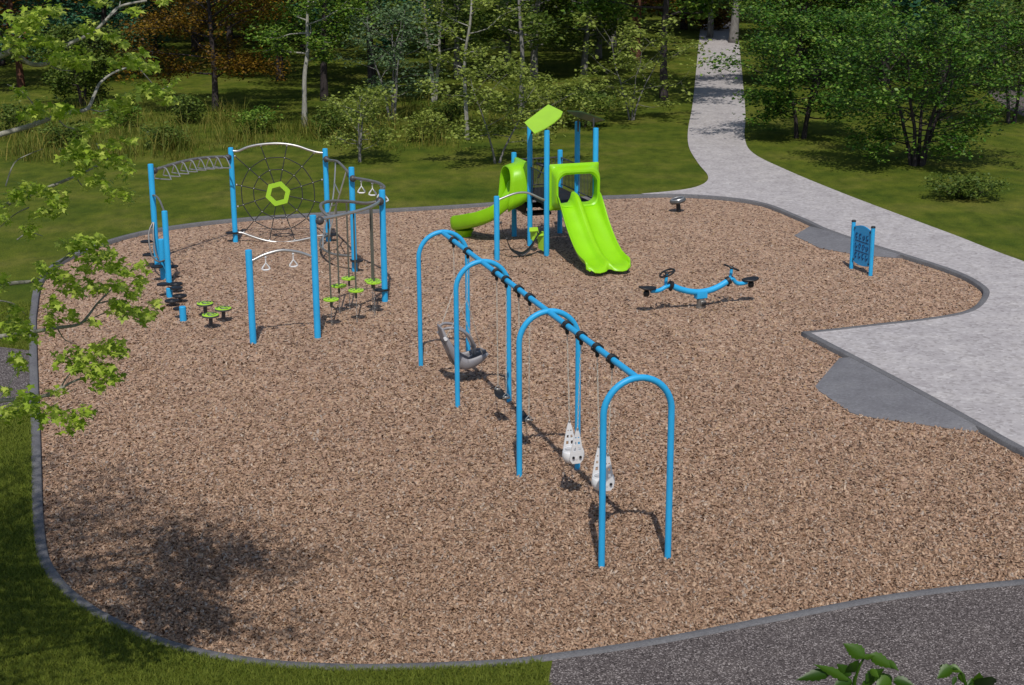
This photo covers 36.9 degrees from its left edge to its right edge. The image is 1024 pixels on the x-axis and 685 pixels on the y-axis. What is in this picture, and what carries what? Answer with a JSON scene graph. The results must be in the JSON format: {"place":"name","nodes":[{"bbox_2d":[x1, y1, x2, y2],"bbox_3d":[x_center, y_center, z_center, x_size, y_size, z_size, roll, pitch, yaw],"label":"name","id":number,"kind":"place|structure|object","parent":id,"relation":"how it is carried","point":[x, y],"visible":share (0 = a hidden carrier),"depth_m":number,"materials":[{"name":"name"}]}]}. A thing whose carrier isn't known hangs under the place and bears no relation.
{"place":"outdoors","nodes":[
{"label":"outdoors","id":0,"kind":"place"},
{"bbox_2d":[0,92,596,164],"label":"tall grass","id":1,"kind":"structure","parent":0,"point":[232,136],"depth_m":54.14,"materials":[{"name":"green plant"}]},
{"bbox_2d":[0,0,1023,684],"bbox_3d":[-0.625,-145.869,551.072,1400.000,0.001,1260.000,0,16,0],"label":"lawn","id":2,"kind":"structure","parent":0,"point":[646,150],"depth_m":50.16,"materials":[{"name":"green plant"}]},
{"bbox_2d":[0,347,29,415],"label":"gravel","id":3,"kind":"structure","parent":2,"relation":"on","point":[20,381],"depth_m":26.47,"materials":[{"name":"grey gravel"}]},
{"bbox_2d":[0,97,48,132],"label":"shrub","id":4,"kind":"object","parent":2,"relation":"on","point":[10,119],"visible":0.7,"depth_m":56.17,"materials":[{"name":"green plant"}]},
{"bbox_2d":[0,0,56,35],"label":"tree","id":5,"kind":"object","parent":2,"relation":"on","point":[40,3],"visible":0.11,"depth_m":91.09,"materials":[{"name":"green plant"}]},
{"bbox_2d":[0,0,59,65],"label":"tree","id":6,"kind":"object","parent":2,"relation":"on","point":[3,63],"visible":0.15,"depth_m":81.45,"materials":[{"name":"green plant"}]},
{"bbox_2d":[0,0,102,87],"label":"broadleaf tree","id":7,"kind":"object","parent":2,"relation":"on","point":[20,76],"visible":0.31,"depth_m":70.67,"materials":[{"name":"green plant"}]},
{"bbox_2d":[1,0,122,49],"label":"tree","id":8,"kind":"object","parent":2,"relation":"on","point":[80,14],"visible":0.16,"depth_m":88.27,"materials":[{"name":"teal plant"}]},
{"bbox_2d":[32,116,93,145],"bbox_3d":[-15.424,-7.184,52.717,2.086,1.174,1.917,0,16,0],"label":"shrub","id":9,"kind":"object","parent":2,"relation":"on","point":[60,132],"visible":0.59,"depth_m":52.59,"materials":[{"name":"green plant"}]},
{"bbox_2d":[14,19,138,105],"bbox_3d":[-18.122,-11.692,63.989,4.915,3.828,4.664,11,19,35],"label":"broadleaf tree","id":10,"kind":"object","parent":2,"relation":"on","point":[89,76],"visible":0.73,"depth_m":63.42,"materials":[{"name":"green plant"}]},
{"bbox_2d":[31,0,146,42],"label":"tree","id":11,"kind":"object","parent":2,"relation":"on","point":[108,12],"visible":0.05,"depth_m":95.87,"materials":[{"name":"green plant"}]},
{"bbox_2d":[0,0,182,436],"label":"maple tree","id":12,"kind":"object","parent":2,"relation":"on","point":[81,152],"visible":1,"depth_m":13.18,"materials":[{"name":"green plant"}]},
{"bbox_2d":[23,0,181,77],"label":"broadleaf tree","id":13,"kind":"object","parent":2,"relation":"on","point":[104,13],"visible":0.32,"depth_m":74.66,"materials":[{"name":"green plant"}]},
{"bbox_2d":[91,102,141,127],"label":"shrub","id":14,"kind":"object","parent":2,"relation":"on","point":[134,109],"visible":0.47,"depth_m":57.51,"materials":[{"name":"green plant"}]},
{"bbox_2d":[77,0,208,65],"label":"tree","id":15,"kind":"object","parent":2,"relation":"on","point":[153,37],"visible":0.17,"depth_m":80.27,"materials":[{"name":"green plant"}]},
{"bbox_2d":[132,120,190,150],"bbox_3d":[-11.779,-7.070,52.196,1.841,1.205,1.767,3,16,13],"label":"shrub","id":16,"kind":"object","parent":2,"relation":"on","point":[166,129],"visible":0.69,"depth_m":52.05,"materials":[{"name":"green plant"}]},
{"bbox_2d":[66,0,301,110],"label":"bronze tree","id":17,"kind":"object","parent":2,"relation":"on","point":[247,64],"visible":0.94,"depth_m":61.42,"materials":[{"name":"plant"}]},
{"bbox_2d":[154,93,215,123],"bbox_3d":[-12.505,-8.904,58.554,2.166,1.326,2.132,-8,18,-27],"label":"shrub","id":18,"kind":"object","parent":2,"relation":"on","point":[192,115],"visible":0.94,"depth_m":58.51,"materials":[{"name":"green plant"}]},
{"bbox_2d":[165,4,212,41],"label":"tree","id":19,"kind":"object","parent":2,"relation":"on","point":[202,39],"visible":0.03,"depth_m":96.82,"materials":[{"name":"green plant"}]},
{"bbox_2d":[141,0,297,51],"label":"tree","id":20,"kind":"object","parent":2,"relation":"on","point":[193,42],"visible":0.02,"depth_m":89.49,"materials":[{"name":"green plant"}]},
{"bbox_2d":[157,0,283,62],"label":"tree","id":21,"kind":"object","parent":2,"relation":"on","point":[229,33],"visible":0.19,"depth_m":78.80,"materials":[{"name":"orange plant"}]},
{"bbox_2d":[223,104,282,133],"bbox_3d":[-9.437,-8.094,55.898,2.045,1.167,1.978,-8,17,-26],"label":"shrub","id":22,"kind":"object","parent":2,"relation":"on","point":[261,111],"visible":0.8,"depth_m":55.77,"materials":[{"name":"green plant"}]},
{"bbox_2d":[222,0,297,40],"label":"tree","id":23,"kind":"object","parent":2,"relation":"on","point":[287,33],"visible":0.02,"depth_m":97.31,"materials":[{"name":"teal plant"}]},
{"bbox_2d":[214,0,336,80],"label":"broadleaf tree","id":24,"kind":"object","parent":2,"relation":"on","point":[262,21],"visible":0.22,"depth_m":73.25,"materials":[{"name":"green plant"}]},
{"bbox_2d":[243,0,353,50],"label":"tree","id":25,"kind":"object","parent":2,"relation":"on","point":[303,46],"visible":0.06,"depth_m":89.99,"materials":[{"name":"green plant"}]},
{"bbox_2d":[247,0,379,126],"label":"birch tree","id":26,"kind":"object","parent":2,"relation":"on","point":[310,40],"visible":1,"depth_m":57.06,"materials":[{"name":"green plant"}]},
{"bbox_2d":[255,0,394,100],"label":"broadleaf tree","id":27,"kind":"object","parent":2,"relation":"on","point":[323,80],"visible":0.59,"depth_m":65.19,"materials":[{"name":"green plant"}]},
{"bbox_2d":[307,104,356,135],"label":"shrub","id":28,"kind":"object","parent":2,"relation":"on","point":[333,124],"visible":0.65,"depth_m":54.89,"materials":[{"name":"green plant"}]},
{"bbox_2d":[282,0,439,84],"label":"broadleaf tree","id":29,"kind":"object","parent":2,"relation":"on","point":[371,72],"visible":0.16,"depth_m":71.62,"materials":[{"name":"green plant"}]},
{"bbox_2d":[316,81,410,161],"bbox_3d":[-4.768,-6.983,48.969,3.378,2.720,3.013,11,19,36],"label":"sapling","id":30,"kind":"object","parent":2,"relation":"on","point":[381,98],"visible":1,"depth_m":48.82,"materials":[{"name":"green plant"}]},
{"bbox_2d":[314,0,450,120],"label":"tree","id":31,"kind":"object","parent":2,"relation":"on","point":[394,58],"visible":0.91,"depth_m":58.46,"materials":[{"name":"green plant"}]},
{"bbox_2d":[338,0,454,59],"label":"tree","id":32,"kind":"object","parent":2,"relation":"on","point":[396,21],"visible":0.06,"depth_m":82.89,"materials":[{"name":"green plant"}]},
{"bbox_2d":[388,107,451,140],"bbox_3d":[-3.196,-7.622,53.876,2.092,1.295,2.039,-6,17,-19],"label":"shrub","id":33,"kind":"object","parent":2,"relation":"on","point":[435,117],"visible":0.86,"depth_m":53.75,"materials":[{"name":"green plant"}]},
{"bbox_2d":[387,0,471,49],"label":"tree","id":34,"kind":"object","parent":2,"relation":"on","point":[444,44],"visible":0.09,"depth_m":89.20,"materials":[{"name":"teal plant"}]},
{"bbox_2d":[358,0,504,101],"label":"birch tree","id":35,"kind":"object","parent":2,"relation":"on","point":[475,39],"visible":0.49,"depth_m":64.33,"materials":[{"name":"green plant"}]},
{"bbox_2d":[424,97,468,124],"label":"shrub","id":36,"kind":"object","parent":2,"relation":"on","point":[451,106],"visible":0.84,"depth_m":58.27,"materials":[{"name":"green plant"}]},
{"bbox_2d":[385,0,538,78],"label":"broadleaf tree","id":37,"kind":"object","parent":2,"relation":"on","point":[456,62],"visible":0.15,"depth_m":73.83,"materials":[{"name":"green plant"}]},
{"bbox_2d":[409,0,530,139],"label":"birch tree","id":38,"kind":"object","parent":2,"relation":"on","point":[475,50],"visible":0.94,"depth_m":52.94,"materials":[{"name":"green plant"}]},
{"bbox_2d":[409,49,606,163],"bbox_3d":[0.061,-7.278,48.111,5.105,3.723,4.991,11,19,35],"label":"sapling","id":39,"kind":"object","parent":2,"relation":"on","point":[519,114],"visible":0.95,"depth_m":48.34,"materials":[{"name":"green plant"}]},
{"bbox_2d":[451,0,576,50],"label":"tree","id":40,"kind":"object","parent":2,"relation":"on","point":[543,16],"visible":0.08,"depth_m":87.90,"materials":[{"name":"green plant"}]},
{"bbox_2d":[437,1,594,69],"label":"tree","id":41,"kind":"object","parent":2,"relation":"on","point":[497,37],"visible":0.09,"depth_m":77.94,"materials":[{"name":"green plant"}]},
{"bbox_2d":[457,0,580,115],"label":"birch tree","id":42,"kind":"object","parent":2,"relation":"on","point":[536,21],"visible":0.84,"depth_m":59.46,"materials":[{"name":"green plant"}]},
{"bbox_2d":[29,194,1023,670],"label":"kerb","id":43,"kind":"structure","parent":2,"relation":"on","point":[77,598],"depth_m":20.81,"materials":[{"name":"grey concrete"}]},
{"bbox_2d":[37,198,1023,663],"bbox_3d":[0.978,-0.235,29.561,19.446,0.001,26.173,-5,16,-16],"label":"mulch bed","id":44,"kind":"object","parent":2,"relation":"on","point":[185,242],"visible":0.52,"depth_m":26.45,"materials":[{"name":"brown wood"}]},
{"bbox_2d":[151,239,177,279],"bbox_3d":[-7.650,-1.778,33.689,0.631,0.983,0.305,-13,20,-38],"label":"stepping post","id":45,"kind":"object","parent":44,"relation":"on","point":[161,265],"visible":0.8,"depth_m":33.67,"materials":[{"name":"blue metal"}]},
{"bbox_2d":[157,282,182,297],"bbox_3d":[-7.187,-1.052,32.226,0.591,0.368,0.268,6,17,21],"label":"stepping post","id":46,"kind":"object","parent":44,"relation":"on","point":[169,292],"visible":0.95,"depth_m":32.17,"materials":[{"name":"blue metal"}]},
{"bbox_2d":[164,298,178,305],"bbox_3d":[-6.996,-0.796,31.550,0.298,0.177,0.300,0,16,0],"label":"stepping pod","id":47,"kind":"object","parent":44,"relation":"on","point":[171,301],"visible":1,"depth_m":31.49,"materials":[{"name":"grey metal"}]},
{"bbox_2d":[169,282,182,292],"bbox_3d":[-7.158,-1.144,32.649,0.298,0.257,0.300,0,16,0],"label":"stepping pod","id":48,"kind":"object","parent":44,"relation":"on","point":[176,284],"visible":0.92,"depth_m":32.59,"materials":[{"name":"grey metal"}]},
{"bbox_2d":[172,293,186,302],"bbox_3d":[-6.897,-0.892,31.836,0.298,0.207,0.300,0,16,0],"label":"stepping pod","id":49,"kind":"object","parent":44,"relation":"on","point":[179,296],"visible":0.99,"depth_m":31.77,"materials":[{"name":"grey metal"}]},
{"bbox_2d":[173,306,186,320],"bbox_3d":[-6.604,-0.569,30.479,0.269,0.373,0.415,-3,16,-9],"label":"stepping post","id":50,"kind":"object","parent":44,"relation":"on","point":[182,312],"visible":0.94,"depth_m":30.30,"materials":[{"name":"blue metal"}]},
{"bbox_2d":[196,301,213,312],"bbox_3d":[-6.135,-0.641,30.670,0.334,0.344,0.336,0,16,0],"label":"stepping pod","id":51,"kind":"object","parent":44,"relation":"on","point":[204,304],"visible":0.98,"depth_m":30.59,"materials":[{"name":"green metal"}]},
{"bbox_2d":[202,312,218,328],"bbox_3d":[-5.851,-0.395,29.783,0.334,0.344,0.336,0,16,0],"label":"stepping pod","id":52,"kind":"object","parent":44,"relation":"on","point":[210,316],"visible":1,"depth_m":29.71,"materials":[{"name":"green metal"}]},
{"bbox_2d":[215,306,231,321],"bbox_3d":[-5.698,-0.532,30.274,0.334,0.344,0.336,0,16,0],"label":"stepping pod","id":53,"kind":"object","parent":44,"relation":"on","point":[222,309],"visible":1,"depth_m":30.23,"materials":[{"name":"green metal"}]},
{"bbox_2d":[140,142,388,343],"bbox_3d":[-5.383,-2.410,33.084,4.843,2.547,9.676,-5,16,-17],"label":"climbing frame","id":54,"kind":"object","parent":44,"relation":"on","point":[379,201],"visible":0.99,"depth_m":33.31,"materials":[{"name":"metal"}]},
{"bbox_2d":[450,104,630,273],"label":"slide tower","id":55,"kind":"structure","parent":44,"relation":"on","point":[597,247],"depth_m":35.67,"materials":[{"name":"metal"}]},
{"bbox_2d":[416,230,674,567],"bbox_3d":[0.152,0.395,22.850,0.960,2.500,9.282,-5,16,-16],"label":"swing frame","id":56,"kind":"object","parent":44,"relation":"on","point":[570,324],"visible":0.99,"depth_m":21.53,"materials":[{"name":"blue metal"}]},
{"bbox_2d":[437,247,488,369],"bbox_3d":[-0.864,-0.549,25.987,0.784,2.017,0.886,12,20,37],"label":"adaptive swing","id":57,"kind":"object","parent":56,"relation":"hanging from","point":[474,356],"visible":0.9,"depth_m":26.04,"materials":[{"name":"grey plastic"}]},
{"bbox_2d":[494,283,509,399],"bbox_3d":[-0.160,-0.025,23.777,0.174,1.843,0.531,-5,16,-16],"label":"belt swing","id":58,"kind":"object","parent":56,"relation":"hanging from","point":[499,393],"visible":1,"depth_m":23.84,"materials":[{"name":"black rubber"}]},
{"bbox_2d":[518,298,532,421],"bbox_3d":[0.183,0.270,22.712,0.174,1.843,0.554,-5,16,-16],"label":"belt swing","id":59,"kind":"object","parent":56,"relation":"hanging from","point":[526,417],"visible":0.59,"depth_m":22.73,"materials":[{"name":"black rubber"}]},
{"bbox_2d":[562,335,584,463],"bbox_3d":[0.832,0.795,20.681,0.310,1.766,0.548,0,16,0],"label":"bucket swing","id":60,"kind":"object","parent":56,"relation":"hanging from","point":[573,453],"visible":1,"depth_m":20.77,"materials":[{"name":"white plastic"}]},
{"bbox_2d":[591,357,614,490],"bbox_3d":[1.177,1.076,19.612,0.462,1.736,0.330,12,20,37],"label":"bucket swing","id":61,"kind":"object","parent":56,"relation":"hanging from","point":[610,481],"visible":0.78,"depth_m":19.70,"materials":[{"name":"white plastic"}]},
{"bbox_2d":[670,196,685,211],"bbox_3d":[4.455,-3.690,41.222,0.437,0.469,0.450,0,16,0],"label":"spinner seat","id":62,"kind":"object","parent":44,"relation":"on","point":[677,201],"visible":1,"depth_m":41.12,"materials":[{"name":"silver metal"}]},
{"bbox_2d":[639,264,758,308],"bbox_3d":[3.800,-1.100,31.085,2.704,0.923,0.350,-6,17,-20],"label":"seesaw","id":63,"kind":"object","parent":44,"relation":"on","point":[700,295],"visible":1,"depth_m":31.07,"materials":[{"name":"metal"}]},
{"bbox_2d":[794,226,903,258],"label":"ramp","id":64,"kind":"structure","parent":44,"relation":"on","point":[822,239],"depth_m":37.23,"materials":[{"name":"grey concrete"}]},
{"bbox_2d":[849,220,875,275],"bbox_3d":[7.793,-2.073,34.131,0.100,1.187,0.871,-6,17,-20],"label":"play panel","id":65,"kind":"object","parent":44,"relation":"on","point":[862,245],"visible":0.98,"depth_m":34.08,"materials":[{"name":"blue plastic"}]},
{"bbox_2d":[815,357,978,432],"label":"ramp","id":66,"kind":"structure","parent":44,"relation":"on","point":[852,386],"depth_m":25.17,"materials":[{"name":"grey concrete"}]},
{"bbox_2d":[458,0,633,79],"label":"broadleaf tree","id":67,"kind":"object","parent":2,"relation":"on","point":[534,55],"visible":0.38,"depth_m":73.07,"materials":[{"name":"green plant"}]},
{"bbox_2d":[515,67,602,126],"bbox_3d":[1.474,-9.017,56.766,3.382,2.387,3.532,7,17,23],"label":"shrub","id":68,"kind":"object","parent":2,"relation":"on","point":[545,91],"visible":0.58,"depth_m":56.90,"materials":[{"name":"green plant"}]},
{"bbox_2d":[517,0,647,74],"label":"broadleaf tree","id":69,"kind":"object","parent":2,"relation":"on","point":[584,58],"visible":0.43,"depth_m":75.20,"materials":[{"name":"green plant"}]},
{"bbox_2d":[549,83,620,127],"bbox_3d":[2.638,-8.690,56.900,2.785,1.676,3.313,0,16,0],"label":"shrub","id":70,"kind":"object","parent":2,"relation":"on","point":[602,96],"visible":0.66,"depth_m":56.74,"materials":[{"name":"green plant"}]},
{"bbox_2d":[555,0,659,58],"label":"tree","id":71,"kind":"object","parent":2,"relation":"on","point":[598,47],"visible":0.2,"depth_m":83.55,"materials":[{"name":"green plant"}]},
{"bbox_2d":[607,0,648,46],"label":"bronze tree","id":72,"kind":"object","parent":2,"relation":"on","point":[612,40],"visible":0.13,"depth_m":91.33,"materials":[{"name":"plant"}]},
{"bbox_2d":[564,11,711,120],"bbox_3d":[4.930,-10.444,58.328,5.254,4.276,5.302,-13,20,-38],"label":"sapling","id":73,"kind":"object","parent":2,"relation":"on","point":[633,44],"visible":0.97,"depth_m":58.13,"materials":[{"name":"green plant"}]},
{"bbox_2d":[608,0,681,62],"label":"pine tree","id":74,"kind":"object","parent":2,"relation":"on","point":[636,18],"visible":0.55,"depth_m":81.11,"materials":[{"name":"plant"}]},
{"bbox_2d":[561,0,741,100],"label":"broadleaf tree","id":75,"kind":"object","parent":2,"relation":"on","point":[702,6],"visible":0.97,"depth_m":64.40,"materials":[{"name":"green plant"}]},
{"bbox_2d":[626,0,741,29],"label":"bronze tree","id":76,"kind":"object","parent":2,"relation":"on","point":[718,21],"visible":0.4,"depth_m":104.61,"materials":[{"name":"green plant"}]},
{"bbox_2d":[706,0,713,37],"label":"broadleaf tree","id":77,"kind":"object","parent":2,"relation":"on","point":[710,29],"visible":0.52,"depth_m":97.86,"materials":[{"name":"grey plant"}]},
{"bbox_2d":[728,0,738,42],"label":"broadleaf tree","id":78,"kind":"object","parent":2,"relation":"on","point":[734,26],"visible":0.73,"depth_m":93.90,"materials":[{"name":"grey plant"}]},
{"bbox_2d":[722,0,765,22],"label":"tree","id":79,"kind":"object","parent":2,"relation":"on","point":[740,8],"visible":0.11,"depth_m":110.96,"materials":[{"name":"green plant"}]},
{"bbox_2d":[549,585,1023,684],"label":"gravel","id":80,"kind":"structure","parent":2,"relation":"on","point":[918,640],"depth_m":16.53,"materials":[{"name":"grey gravel"}]},
{"bbox_2d":[795,643,913,684],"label":"sapling","id":81,"kind":"object","parent":80,"relation":"on","point":[842,673],"visible":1,"depth_m":10.16,"materials":[{"name":"green plant"}]},
{"bbox_2d":[937,664,996,684],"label":"sapling","id":82,"kind":"object","parent":80,"relation":"on","point":[946,670],"visible":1,"depth_m":9.83,"materials":[{"name":"green plant"}]},
{"bbox_2d":[724,0,874,84],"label":"broadleaf tree","id":83,"kind":"object","parent":2,"relation":"on","point":[806,4],"visible":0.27,"depth_m":70.39,"materials":[{"name":"green plant"}]},
{"bbox_2d":[696,0,911,138],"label":"broadleaf tree","id":84,"kind":"object","parent":2,"relation":"on","point":[776,106],"visible":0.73,"depth_m":53.04,"materials":[{"name":"green plant"}]},
{"bbox_2d":[765,0,930,74],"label":"broadleaf tree","id":85,"kind":"object","parent":2,"relation":"on","point":[807,44],"visible":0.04,"depth_m":73.46,"materials":[{"name":"green plant"}]},
{"bbox_2d":[820,0,967,50],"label":"tree","id":86,"kind":"object","parent":2,"relation":"on","point":[899,17],"visible":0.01,"depth_m":78.19,"materials":[{"name":"green plant"}]},
{"bbox_2d":[817,0,973,85],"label":"broadleaf tree","id":87,"kind":"object","parent":2,"relation":"on","point":[923,4],"visible":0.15,"depth_m":69.64,"materials":[{"name":"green plant"}]},
{"bbox_2d":[797,0,1023,165],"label":"broadleaf tree","id":88,"kind":"object","parent":2,"relation":"on","point":[916,156],"visible":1,"depth_m":46.81,"materials":[{"name":"green plant"}]},
{"bbox_2d":[882,0,1002,105],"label":"broadleaf tree","id":89,"kind":"object","parent":2,"relation":"on","point":[913,4],"visible":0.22,"depth_m":61.88,"materials":[{"name":"green plant"}]},
{"bbox_2d":[876,0,1023,57],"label":"tree","id":90,"kind":"object","parent":2,"relation":"on","point":[949,11],"visible":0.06,"depth_m":78.85,"materials":[{"name":"green plant"}]},
{"bbox_2d":[918,170,1012,198],"bbox_3d":[12.444,-4.329,42.486,2.464,0.948,2.172,0,16,0],"label":"shrub","id":91,"kind":"object","parent":2,"relation":"on","point":[961,190],"visible":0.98,"depth_m":42.28,"materials":[{"name":"green plant"}]},
{"bbox_2d":[921,0,1016,25],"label":"tree","id":92,"kind":"object","parent":2,"relation":"on","point":[956,10],"visible":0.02,"depth_m":90.01,"materials":[{"name":"green plant"}]},
{"bbox_2d":[926,0,1023,122],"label":"broadleaf tree","id":93,"kind":"object","parent":2,"relation":"on","point":[1017,63],"visible":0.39,"depth_m":56.98,"materials":[{"name":"green plant"}]},
{"bbox_2d":[960,0,1023,72],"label":"broadleaf tree","id":94,"kind":"object","parent":2,"relation":"on","point":[1018,1],"visible":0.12,"depth_m":68.75,"materials":[{"name":"green plant"}]},
{"bbox_2d":[985,1,1021,80],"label":"broadleaf tree","id":95,"kind":"object","parent":2,"relation":"on","point":[1000,43],"visible":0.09,"depth_m":72.04,"materials":[{"name":"green plant"}]},
{"bbox_2d":[989,84,1023,115],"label":"gravel","id":96,"kind":"structure","parent":2,"relation":"on","point":[1020,108],"depth_m":65.07,"materials":[{"name":"grey gravel"}]},
{"bbox_2d":[642,22,1023,446],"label":"path","id":97,"kind":"structure","parent":0,"point":[970,364],"depth_m":34.45,"materials":[{"name":"concrete"}]}
]}

